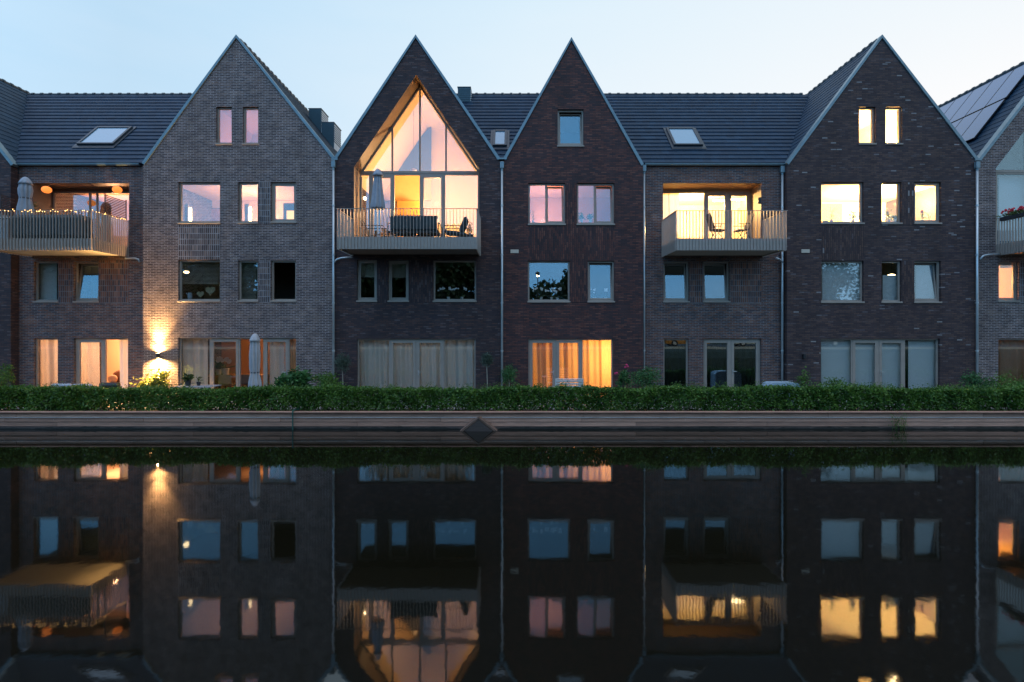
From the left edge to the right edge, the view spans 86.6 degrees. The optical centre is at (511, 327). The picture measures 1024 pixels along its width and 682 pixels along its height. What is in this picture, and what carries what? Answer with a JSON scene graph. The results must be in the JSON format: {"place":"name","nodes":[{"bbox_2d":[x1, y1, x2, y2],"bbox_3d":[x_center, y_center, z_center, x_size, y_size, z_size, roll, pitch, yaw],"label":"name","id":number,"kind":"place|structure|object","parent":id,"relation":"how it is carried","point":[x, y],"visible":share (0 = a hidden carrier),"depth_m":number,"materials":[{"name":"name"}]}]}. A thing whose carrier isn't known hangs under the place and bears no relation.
{"place":"outdoors","nodes":[
{"label":"outdoors","id":0,"kind":"place"},
{"bbox_2d":[283,203,293,218],"bbox_3d":[-9.473,-4.292,23.695,0.864,2.185,0.410,0,0,0],"label":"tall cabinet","id":1,"kind":"object","parent":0,"point":[288,210],"visible":0.19,"depth_m":23.50,"materials":[{"name":"wood"}]},
{"bbox_2d":[331,34,500,399],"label":"brick house","id":2,"kind":"structure","parent":0,"point":[415,98],"depth_m":21.00,"materials":[{"name":"brick"}]},
{"bbox_2d":[356,260,376,301],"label":"window","id":3,"kind":"structure","parent":2,"relation":"in","point":[360,299],"depth_m":21.11,"materials":[{"name":"paint"}]},
{"bbox_2d":[361,263,373,276],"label":"roller blind","id":4,"kind":"object","parent":2,"relation":"attached to","point":[367,269],"visible":0.7,"depth_m":21.30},
{"bbox_2d":[360,340,387,389],"bbox_3d":[-5.468,1.526,21.355,1.186,2.448,0.208,0,0,-1],"label":"curtain","id":5,"kind":"object","parent":2,"relation":"hanging from","point":[373,362],"visible":0.59,"depth_m":21.36,"materials":[{"name":"fabric"}]},
{"bbox_2d":[370,169,384,236],"bbox_3d":[-5.003,-4.559,20.236,0.571,2.718,0.573,0,0,0],"label":"closed parasol","id":6,"kind":"object","parent":2,"relation":"on","point":[377,199],"visible":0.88,"depth_m":20.12,"materials":[{"name":"grey fabric"}]},
{"bbox_2d":[387,261,408,301],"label":"window","id":7,"kind":"structure","parent":2,"relation":"in","point":[391,299],"depth_m":21.10,"materials":[{"name":"paint"}]},
{"bbox_2d":[392,264,405,277],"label":"roller blind","id":8,"kind":"object","parent":2,"relation":"attached to","point":[398,270],"visible":0.65,"depth_m":21.30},
{"bbox_2d":[388,341,412,392],"bbox_3d":[-4.333,1.526,21.347,1.058,2.448,0.190,0,0,0],"label":"curtain","id":9,"kind":"object","parent":2,"relation":"hanging from","point":[402,364],"visible":0.52,"depth_m":21.36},
{"bbox_2d":[383,127,430,200],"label":"stair wall","id":10,"kind":"structure","parent":2,"relation":"on","point":[407,188],"depth_m":27.35,"materials":[{"name":"paint"}]},
{"bbox_2d":[396,201,419,236],"bbox_3d":[-4.797,-4.593,25.775,1.274,2.787,0.550,0,0,0],"label":"open cabinet","id":11,"kind":"object","parent":2,"relation":"on","point":[408,204],"visible":0.27,"depth_m":25.60,"materials":[{"name":"orange wood"}]},
{"bbox_2d":[388,216,441,236],"bbox_3d":[-3.557,-3.628,19.965,1.842,0.836,0.862,0,0,0],"label":"garden sofa","id":12,"kind":"object","parent":2,"relation":"on","point":[428,225],"visible":0.74,"depth_m":19.58,"materials":[{"name":"fabric"}]},
{"bbox_2d":[358,339,475,398],"bbox_3d":[-3.703,1.609,21.104,4.590,2.342,0.152,0,0,0],"label":"patio door","id":13,"kind":"structure","parent":2,"relation":"in","point":[416,342],"depth_m":21.09,"materials":[{"name":"paint"}]},
{"bbox_2d":[361,174,478,236],"bbox_3d":[-3.844,-4.696,21.895,5.046,2.992,0.090,0,0,0],"label":"balcony door","id":14,"kind":"structure","parent":2,"relation":"in","point":[392,176],"depth_m":21.86,"materials":[{"name":"paint"}]},
{"bbox_2d":[420,343,439,387],"bbox_3d":[-3.180,1.526,21.365,0.979,2.448,0.177,0,0,0],"label":"curtain","id":15,"kind":"object","parent":2,"relation":"hanging from","point":[429,362],"visible":0.6,"depth_m":21.33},
{"bbox_2d":[432,261,476,301],"bbox_3d":[-2.218,-1.785,21.062,1.703,1.614,0.215,0,0,0],"label":"window","id":16,"kind":"structure","parent":2,"relation":"in","point":[435,300],"depth_m":21.10,"materials":[{"name":"paint"}]},
{"bbox_2d":[442,217,468,236],"bbox_3d":[-2.073,-3.619,20.000,0.928,0.847,0.628,0,0,0],"label":"lounge chair","id":17,"kind":"object","parent":2,"relation":"on","point":[459,233],"visible":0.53,"depth_m":19.75,"materials":[{"name":"black metal"}]},
{"bbox_2d":[445,340,473,393],"bbox_3d":[-2.045,1.526,21.367,1.281,2.448,0.177,0,0,0],"label":"curtain","id":18,"kind":"object","parent":2,"relation":"hanging from","point":[459,361],"visible":0.68,"depth_m":21.34,"materials":[{"name":"fabric"}]},
{"bbox_2d":[456,86,539,157],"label":"link roof","id":19,"kind":"structure","parent":2,"relation":"on","point":[499,118],"depth_m":24.49,"materials":[{"name":"tile"}]},
{"bbox_2d":[0,429,1023,681],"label":"water","id":20,"kind":"structure","parent":0,"point":[514,555],"depth_m":7.69,"materials":[{"name":"black liquid"}]},
{"bbox_2d":[0,411,1023,428],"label":"plank bank wall","id":21,"kind":"structure","parent":20,"relation":"in","point":[502,419],"depth_m":17.27,"materials":[{"name":"wood"}]},
{"bbox_2d":[460,416,496,430],"bbox_3d":[-1.042,3.050,17.055,1.240,0.521,0.350,0,0,0],"label":"culvert hood","id":22,"kind":"object","parent":21,"relation":"attached to","point":[478,425],"visible":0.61,"depth_m":16.88,"materials":[{"name":"concrete"}]},
{"bbox_2d":[0,0,1023,145],"label":"sky","id":23,"kind":"structure","parent":0,"point":[334,56],"materials":[{"name":"blue"}]},
{"bbox_2d":[5,399,1019,408],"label":"terrace","id":24,"kind":"structure","parent":0,"point":[522,406],"depth_m":19.23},
{"bbox_2d":[0,363,15,389],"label":"garden shrub","id":25,"kind":"object","parent":24,"relation":"on","point":[6,372],"visible":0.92,"depth_m":19.81,"materials":[{"name":"green plant"}]},
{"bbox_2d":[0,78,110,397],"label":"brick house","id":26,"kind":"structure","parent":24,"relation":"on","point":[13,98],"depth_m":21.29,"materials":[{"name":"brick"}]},
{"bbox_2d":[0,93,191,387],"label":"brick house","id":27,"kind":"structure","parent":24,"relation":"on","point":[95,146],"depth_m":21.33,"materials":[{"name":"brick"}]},
{"bbox_2d":[16,177,34,214],"bbox_3d":[-18.171,-4.413,20.302,0.611,2.426,0.610,0,0,0],"label":"closed parasol","id":28,"kind":"object","parent":27,"relation":"on","point":[25,191],"visible":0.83,"depth_m":20.17,"materials":[{"name":"grey fabric"}]},
{"bbox_2d":[32,262,57,302],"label":"window","id":29,"kind":"structure","parent":27,"relation":"in","point":[37,263],"depth_m":21.43,"materials":[{"name":"paint"}]},
{"bbox_2d":[36,338,57,386],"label":"tall window","id":30,"kind":"structure","parent":27,"relation":"in","point":[37,339],"depth_m":21.43,"materials":[{"name":"paint"}]},
{"bbox_2d":[40,264,56,299],"bbox_3d":[-18.571,-1.796,21.647,0.877,1.551,0.050,0,0,0],"label":"roller blind","id":31,"kind":"object","parent":27,"relation":"attached to","point":[48,281],"visible":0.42,"depth_m":21.63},
{"bbox_2d":[40,340,57,386],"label":"curtain","id":32,"kind":"object","parent":27,"relation":"hanging from","point":[49,362],"visible":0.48,"depth_m":21.71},
{"bbox_2d":[12,215,92,237],"bbox_3d":[-16.934,-3.654,20.000,2.651,0.908,0.700,0,0,0],"label":"covered furniture","id":33,"kind":"object","parent":27,"relation":"on","point":[54,226],"visible":0.52,"depth_m":19.65,"materials":[{"name":"black"}]},
{"bbox_2d":[72,262,98,302],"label":"window","id":34,"kind":"structure","parent":27,"relation":"in","point":[78,283],"depth_m":21.45,"materials":[{"name":"paint"}]},
{"bbox_2d":[81,342,99,386],"bbox_3d":[-16.919,1.528,21.678,0.952,2.443,0.150,0,0,-4],"label":"curtain","id":35,"kind":"object","parent":27,"relation":"hanging from","point":[90,362],"visible":0.56,"depth_m":21.71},
{"bbox_2d":[53,192,128,217],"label":"balcony door","id":36,"kind":"structure","parent":27,"relation":"in","point":[54,193],"depth_m":22.28,"materials":[{"name":"paint"}]},
{"bbox_2d":[76,338,127,383],"bbox_3d":[-16.151,1.602,21.465,2.128,2.356,0.090,0,0,0],"label":"patio door","id":37,"kind":"structure","parent":27,"relation":"in","point":[103,341],"depth_m":21.43,"materials":[{"name":"paint"}]},
{"bbox_2d":[104,193,126,219],"bbox_3d":[-15.115,-4.118,20.715,0.024,1.756,1.130,0,0,0],"label":"trellis","id":38,"kind":"object","parent":27,"relation":"attached to","point":[105,207],"visible":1,"depth_m":20.67,"materials":[{"name":"brown wood"}]},
{"bbox_2d":[119,340,127,387],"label":"curtain","id":39,"kind":"object","parent":27,"relation":"hanging from","point":[123,362],"visible":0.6,"depth_m":21.68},
{"bbox_2d":[129,368,173,394],"bbox_3d":[-13.377,2.151,20.207,1.594,1.307,0.874,0,0,-22],"label":"bush","id":40,"kind":"object","parent":24,"relation":"on","point":[158,378],"visible":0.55,"depth_m":20.20,"materials":[{"name":"green plant"}]},
{"bbox_2d":[142,35,341,399],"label":"brick house","id":41,"kind":"structure","parent":24,"relation":"on","point":[245,117],"depth_m":21.00,"materials":[{"name":"brick"}]},
{"bbox_2d":[183,339,207,393],"bbox_3d":[-12.528,1.526,21.373,1.143,2.448,0.133,0,0,0],"label":"curtain","id":42,"kind":"object","parent":41,"relation":"hanging from","point":[195,357],"visible":0.45,"depth_m":21.36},
{"bbox_2d":[177,183,220,223],"bbox_3d":[-12.099,-4.815,21.062,1.664,1.614,0.215,0,0,0],"label":"window","id":43,"kind":"structure","parent":41,"relation":"in","point":[181,184],"depth_m":21.10,"materials":[{"name":"paint"}]},
{"bbox_2d":[177,260,220,301],"bbox_3d":[-12.099,-1.795,21.062,1.664,1.634,0.215,0,0,0],"label":"window","id":44,"kind":"structure","parent":41,"relation":"in","point":[181,261],"depth_m":21.10,"materials":[{"name":"paint"}]},
{"bbox_2d":[183,262,218,283],"bbox_3d":[-12.232,-2.141,21.300,1.446,0.860,0.041,0,0,0],"label":"venetian blind","id":45,"kind":"object","parent":41,"relation":"attached to","point":[200,273],"visible":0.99,"depth_m":21.29,"materials":[{"name":"white plastic"}]},
{"bbox_2d":[183,188,218,220],"bbox_3d":[-12.262,-4.907,21.300,1.506,1.434,0.044,0,0,0],"label":"venetian blind","id":46,"kind":"object","parent":41,"relation":"attached to","point":[200,197],"visible":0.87,"depth_m":21.30,"materials":[{"name":"white plastic"}]},
{"bbox_2d":[218,375,235,388],"bbox_3d":[-11.702,2.360,22.345,0.540,0.880,0.510,0,0,0],"label":"dining chair","id":47,"kind":"object","parent":41,"relation":"on","point":[224,380],"visible":0.66,"depth_m":22.09,"materials":[{"name":"brown wood"}]},
{"bbox_2d":[180,338,295,398],"bbox_3d":[-10.624,1.589,21.104,4.570,2.382,0.152,0,0,0],"label":"patio door","id":48,"kind":"structure","parent":41,"relation":"in","point":[212,340],"depth_m":21.10,"materials":[{"name":"paint"}]},
{"bbox_2d":[208,374,269,388],"bbox_3d":[-11.750,2.420,23.450,2.317,0.760,0.900,0,0,0],"label":"dining table","id":49,"kind":"object","parent":41,"relation":"on","point":[234,375],"visible":0.22,"depth_m":23.53,"materials":[{"name":"brown wood"}]},
{"bbox_2d":[216,356,233,374],"bbox_3d":[-12.223,1.752,23.297,0.884,1.022,0.519,0,0,-33],"label":"potted plant","id":50,"kind":"object","parent":49,"relation":"on","point":[225,371],"visible":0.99,"depth_m":23.28,"materials":[{"name":"white plant"}]},
{"bbox_2d":[237,183,258,223],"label":"window","id":51,"kind":"structure","parent":41,"relation":"in","point":[240,184],"depth_m":21.10,"materials":[{"name":"paint"}]},
{"bbox_2d":[237,261,258,301],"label":"window","id":52,"kind":"structure","parent":41,"relation":"in","point":[240,262],"depth_m":21.10,"materials":[{"name":"paint"}]},
{"bbox_2d":[242,264,256,297],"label":"venetian blind","id":53,"kind":"object","parent":41,"relation":"attached to","point":[249,282],"visible":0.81,"depth_m":21.30,"materials":[{"name":"white plastic"}]},
{"bbox_2d":[242,108,258,144],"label":"window","id":54,"kind":"structure","parent":41,"relation":"in","point":[245,109],"depth_m":21.10,"materials":[{"name":"paint"}]},
{"bbox_2d":[270,342,284,385],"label":"curtain","id":55,"kind":"object","parent":41,"relation":"hanging from","point":[277,362],"visible":0.52,"depth_m":21.35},
{"bbox_2d":[270,183,295,222],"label":"window","id":56,"kind":"structure","parent":41,"relation":"in","point":[274,220],"depth_m":21.10,"materials":[{"name":"paint"}]},
{"bbox_2d":[270,261,295,301],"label":"window","id":57,"kind":"structure","parent":41,"relation":"in","point":[273,300],"depth_m":21.10,"materials":[{"name":"paint"}]},
{"bbox_2d":[290,339,295,372],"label":"curtain","id":58,"kind":"object","parent":41,"relation":"hanging from","point":[292,353],"visible":0.27,"depth_m":21.32,"materials":[{"name":"beige fabric"}]},
{"bbox_2d":[248,333,261,407],"bbox_3d":[-8.981,1.506,19.000,0.537,2.588,0.535,0,0,0],"label":"closed parasol","id":59,"kind":"object","parent":24,"relation":"on","point":[254,362],"visible":0.89,"depth_m":18.88,"materials":[{"name":"white fabric"}]},
{"bbox_2d":[273,365,313,387],"bbox_3d":[-7.807,1.984,19.396,1.428,1.240,1.322,0,0,0],"label":"bush","id":60,"kind":"object","parent":24,"relation":"on","point":[297,377],"visible":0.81,"depth_m":19.15,"materials":[{"name":"green plant"}]},
{"bbox_2d":[311,369,343,386],"bbox_3d":[-6.609,2.043,19.434,1.189,1.122,1.296,0,0,-18],"label":"garden shrub","id":61,"kind":"object","parent":24,"relation":"on","point":[329,377],"visible":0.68,"depth_m":19.24,"materials":[{"name":"green plant"}]},
{"bbox_2d":[332,352,351,384],"bbox_3d":[-6.360,1.851,20.404,0.753,1.898,0.750,0,0,0],"label":"olive tree","id":62,"kind":"object","parent":24,"relation":"on","point":[343,361],"visible":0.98,"depth_m":20.33,"materials":[{"name":"green plant"}]},
{"bbox_2d":[500,364,517,401],"bbox_3d":[-0.116,2.077,20.292,0.799,1.447,0.713,0,0,0],"label":"olive tree","id":63,"kind":"object","parent":24,"relation":"on","point":[510,375],"visible":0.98,"depth_m":20.21,"materials":[{"name":"green plant"}]},
{"bbox_2d":[1,409,1023,410],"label":"planting bed","id":64,"kind":"object","parent":24,"relation":"on","point":[517,410],"visible":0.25,"depth_m":18.11,"materials":[{"name":"soil"}]},
{"bbox_2d":[0,379,1023,410],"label":"hedge","id":65,"kind":"object","parent":64,"relation":"on","point":[377,398],"visible":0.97,"depth_m":17.64,"materials":[{"name":"green plant"}]},
{"bbox_2d":[497,37,643,399],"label":"brick house","id":66,"kind":"structure","parent":24,"relation":"on","point":[571,154],"depth_m":21.00,"materials":[{"name":"brick"}]},
{"bbox_2d":[533,343,551,388],"bbox_3d":[1.192,1.526,21.359,1.056,2.448,0.144,0,0,0],"label":"curtain","id":67,"kind":"object","parent":66,"relation":"hanging from","point":[542,363],"visible":0.38,"depth_m":21.34,"materials":[{"name":"orange fabric"}]},
{"bbox_2d":[528,184,565,224],"bbox_3d":[1.347,-4.765,21.140,1.466,1.634,0.370,0,0,0],"label":"window","id":68,"kind":"structure","parent":66,"relation":"in","point":[547,222],"depth_m":21.10,"materials":[{"name":"paint"}]},
{"bbox_2d":[527,261,569,302],"bbox_3d":[1.426,-1.765,21.062,1.664,1.614,0.215,0,0,0],"label":"window","id":69,"kind":"structure","parent":66,"relation":"in","point":[529,301],"depth_m":21.10,"materials":[{"name":"paint"}]},
{"bbox_2d":[559,343,577,385],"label":"curtain","id":70,"kind":"object","parent":66,"relation":"hanging from","point":[568,360],"visible":0.5,"depth_m":21.36,"materials":[{"name":"orange fabric"}]},
{"bbox_2d":[557,110,583,146],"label":"window","id":71,"kind":"structure","parent":66,"relation":"in","point":[580,144],"depth_m":21.12,"materials":[{"name":"paint"}]},
{"bbox_2d":[528,339,612,398],"bbox_3d":[2.277,1.609,21.104,3.283,2.342,0.152,0,0,0],"label":"patio door","id":72,"kind":"structure","parent":66,"relation":"in","point":[555,342],"depth_m":21.09,"materials":[{"name":"paint"}]},
{"bbox_2d":[577,184,614,224],"bbox_3d":[3.238,-4.765,21.140,1.486,1.634,0.370,0,0,0],"label":"window","id":73,"kind":"structure","parent":66,"relation":"in","point":[611,222],"depth_m":21.10,"materials":[{"name":"paint"}]},
{"bbox_2d":[583,340,610,394],"bbox_3d":[3.394,1.526,21.379,1.245,2.448,0.163,0,0,0],"label":"curtain","id":74,"kind":"object","parent":66,"relation":"hanging from","point":[596,363],"visible":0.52,"depth_m":21.36,"materials":[{"name":"fabric"}]},
{"bbox_2d":[587,261,614,302],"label":"window","id":75,"kind":"structure","parent":66,"relation":"in","point":[590,300],"depth_m":21.10,"materials":[{"name":"paint"}]},
{"bbox_2d":[614,364,631,387],"bbox_3d":[4.124,1.949,20.182,0.635,1.207,0.777,0,0,16],"label":"oleander","id":76,"kind":"object","parent":24,"relation":"on","point":[623,378],"visible":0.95,"depth_m":20.11,"materials":[{"name":"green plant"}]},
{"bbox_2d":[627,365,663,388],"bbox_3d":[4.688,1.979,19.123,1.306,1.349,1.341,0,0,-43],"label":"garden shrub","id":77,"kind":"object","parent":24,"relation":"on","point":[647,380],"visible":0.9,"depth_m":19.03,"materials":[{"name":"green plant"}]},
{"bbox_2d":[604,93,808,398],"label":"brick house","id":78,"kind":"structure","parent":24,"relation":"on","point":[698,153],"depth_m":21.33,"materials":[{"name":"brick"}]},
{"bbox_2d":[663,194,678,237],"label":"curtain","id":79,"kind":"object","parent":78,"relation":"hanging from","point":[670,203],"visible":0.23,"depth_m":22.57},
{"bbox_2d":[664,340,685,393],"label":"window","id":80,"kind":"structure","parent":78,"relation":"in","point":[675,361],"depth_m":21.69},
{"bbox_2d":[663,262,689,302],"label":"window","id":81,"kind":"structure","parent":78,"relation":"in","point":[666,300],"depth_m":21.45,"materials":[{"name":"paint"}]},
{"bbox_2d":[663,192,750,237],"bbox_3d":[7.864,-4.385,22.315,3.858,2.370,0.090,0,0,0],"label":"balcony door","id":82,"kind":"structure","parent":78,"relation":"in","point":[727,195],"depth_m":22.28,"materials":[{"name":"paint"}]},
{"bbox_2d":[706,213,724,237],"bbox_3d":[7.618,-3.721,20.300,0.621,1.056,0.540,0,0,0],"label":"folding chair","id":83,"kind":"object","parent":78,"relation":"on","point":[709,218],"visible":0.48,"depth_m":20.26,"materials":[{"name":"black metal"}]},
{"bbox_2d":[703,262,729,302],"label":"window","id":84,"kind":"structure","parent":78,"relation":"in","point":[726,275],"depth_m":21.45,"materials":[{"name":"paint"}]},
{"bbox_2d":[707,343,754,387],"bbox_3d":[8.807,1.528,21.690,2.278,2.443,0.115,0,0,0],"label":"glass pane","id":85,"kind":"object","parent":78,"relation":"hanging from","point":[744,361],"visible":0.41,"depth_m":21.69,"materials":[{"name":"glass"}]},
{"bbox_2d":[703,339,759,397],"bbox_3d":[8.659,1.612,21.434,2.269,2.336,0.152,0,0,0],"label":"patio door","id":86,"kind":"structure","parent":78,"relation":"in","point":[730,342],"depth_m":21.42,"materials":[{"name":"paint"}]},
{"bbox_2d":[762,381,799,405],"bbox_3d":[9.424,2.354,19.000,1.147,0.892,0.600,0,0,0],"label":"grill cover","id":87,"kind":"object","parent":24,"relation":"on","point":[780,383],"visible":0.13,"depth_m":18.71,"materials":[{"name":"fabric"}]},
{"bbox_2d":[784,34,981,399],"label":"brick house","id":88,"kind":"structure","parent":24,"relation":"on","point":[851,155],"depth_m":21.00,"materials":[{"name":"brick"}]},
{"bbox_2d":[821,340,849,393],"bbox_3d":[12.696,1.604,21.287,1.163,2.247,0.050,0,0,0],"label":"roller blind","id":89,"kind":"object","parent":88,"relation":"attached to","point":[835,358],"visible":0.6,"depth_m":21.27,"materials":[{"name":"fabric"}]},
{"bbox_2d":[822,263,858,299],"bbox_3d":[12.896,-1.796,21.287,1.484,1.545,0.050,0,0,0],"label":"roller blind","id":90,"kind":"object","parent":88,"relation":"attached to","point":[840,281],"visible":1,"depth_m":21.27,"materials":[{"name":"fabric"}]},
{"bbox_2d":[821,183,864,223],"bbox_3d":[12.782,-4.805,21.062,1.684,1.634,0.215,0,0,0],"label":"window","id":91,"kind":"structure","parent":88,"relation":"in","point":[860,184],"depth_m":21.10,"materials":[{"name":"paint"}]},
{"bbox_2d":[821,261,864,302],"bbox_3d":[12.782,-1.755,21.062,1.684,1.634,0.215,0,0,0],"label":"window","id":92,"kind":"structure","parent":88,"relation":"in","point":[860,262],"depth_m":21.10,"materials":[{"name":"paint"}]},
{"bbox_2d":[855,343,873,386],"bbox_3d":[13.899,1.604,21.287,0.963,2.247,0.050,0,0,0],"label":"roller blind","id":93,"kind":"object","parent":88,"relation":"attached to","point":[864,362],"visible":0.62,"depth_m":21.27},
{"bbox_2d":[859,108,876,144],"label":"window","id":94,"kind":"structure","parent":88,"relation":"in","point":[872,109],"depth_m":21.10,"materials":[{"name":"paint"}]},
{"bbox_2d":[821,339,937,397],"bbox_3d":[14.248,1.609,21.104,4.610,2.342,0.152,0,0,0],"label":"patio door","id":95,"kind":"structure","parent":88,"relation":"in","point":[877,342],"depth_m":21.09,"materials":[{"name":"paint"}]},
{"bbox_2d":[882,275,896,299],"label":"roller blind","id":96,"kind":"object","parent":88,"relation":"attached to","point":[889,287],"visible":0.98,"depth_m":21.27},
{"bbox_2d":[882,343,899,387],"bbox_3d":[14.922,1.604,21.287,0.882,2.247,0.050,0,0,0],"label":"roller blind","id":97,"kind":"object","parent":88,"relation":"attached to","point":[890,363],"visible":0.58,"depth_m":21.27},
{"bbox_2d":[881,183,902,223],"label":"window","id":98,"kind":"structure","parent":88,"relation":"in","point":[898,184],"depth_m":21.10,"materials":[{"name":"paint"}]},
{"bbox_2d":[881,261,902,302],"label":"window","id":99,"kind":"structure","parent":88,"relation":"in","point":[898,262],"depth_m":21.10,"materials":[{"name":"paint"}]},
{"bbox_2d":[885,108,902,144],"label":"window","id":100,"kind":"structure","parent":88,"relation":"in","point":[898,109],"depth_m":21.10,"materials":[{"name":"paint"}]},
{"bbox_2d":[908,340,934,388],"bbox_3d":[16.105,1.604,21.287,1.163,2.247,0.050,0,0,0],"label":"roller blind","id":101,"kind":"object","parent":88,"relation":"attached to","point":[921,362],"visible":0.68,"depth_m":21.27,"materials":[{"name":"fabric"}]},
{"bbox_2d":[915,263,934,298],"bbox_3d":[16.279,-1.778,21.317,0.864,1.507,0.050,0,0,0],"label":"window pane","id":102,"kind":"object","parent":88,"relation":"attached to","point":[924,284],"visible":0.83,"depth_m":21.30,"materials":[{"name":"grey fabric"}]},
{"bbox_2d":[914,183,941,223],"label":"window","id":103,"kind":"structure","parent":88,"relation":"in","point":[936,221],"depth_m":21.11,"materials":[{"name":"paint"}]},
{"bbox_2d":[914,261,941,302],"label":"window","id":104,"kind":"structure","parent":88,"relation":"in","point":[935,284],"depth_m":21.10,"materials":[{"name":"paint"}]},
{"bbox_2d":[958,369,996,388],"bbox_3d":[16.643,2.155,19.413,0.958,1.296,1.167,0,0,-42],"label":"garden shrub","id":105,"kind":"object","parent":24,"relation":"on","point":[978,380],"visible":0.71,"depth_m":19.43,"materials":[{"name":"green plant"}]},
{"bbox_2d":[983,371,1023,386],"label":"garden shrub","id":106,"kind":"object","parent":24,"relation":"on","point":[1004,380],"visible":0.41,"depth_m":18.83,"materials":[{"name":"green plant"}]},
{"bbox_2d":[821,202,843,221],"bbox_3d":[15.151,-4.572,25.760,1.166,2.705,0.060,0,0,0],"label":"doorway","id":107,"kind":"structure","parent":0,"point":[838,210],"depth_m":25.75,"materials":[{"name":"yellow paint"}]},
{"bbox_2d":[938,62,1023,397],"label":"brick house","id":108,"kind":"structure","parent":0,"point":[986,118],"depth_m":21.00,"materials":[{"name":"brick"}]},
{"bbox_2d":[993,206,1023,220],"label":"flower box","id":109,"kind":"object","parent":108,"relation":"attached to","point":[1011,213],"visible":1,"depth_m":20.25,"materials":[{"name":"green plant"}]},
{"bbox_2d":[998,262,1019,301],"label":"window","id":110,"kind":"structure","parent":108,"relation":"in","point":[1013,299],"depth_m":21.11,"materials":[{"name":"paint"}]},
{"bbox_2d":[998,176,1023,240],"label":"window","id":111,"kind":"structure","parent":108,"relation":"attached to","point":[1011,191],"depth_m":21.55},
{"bbox_2d":[999,340,1023,384],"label":"curtain","id":112,"kind":"object","parent":108,"relation":"hanging from","point":[1012,356],"visible":0.56,"depth_m":21.34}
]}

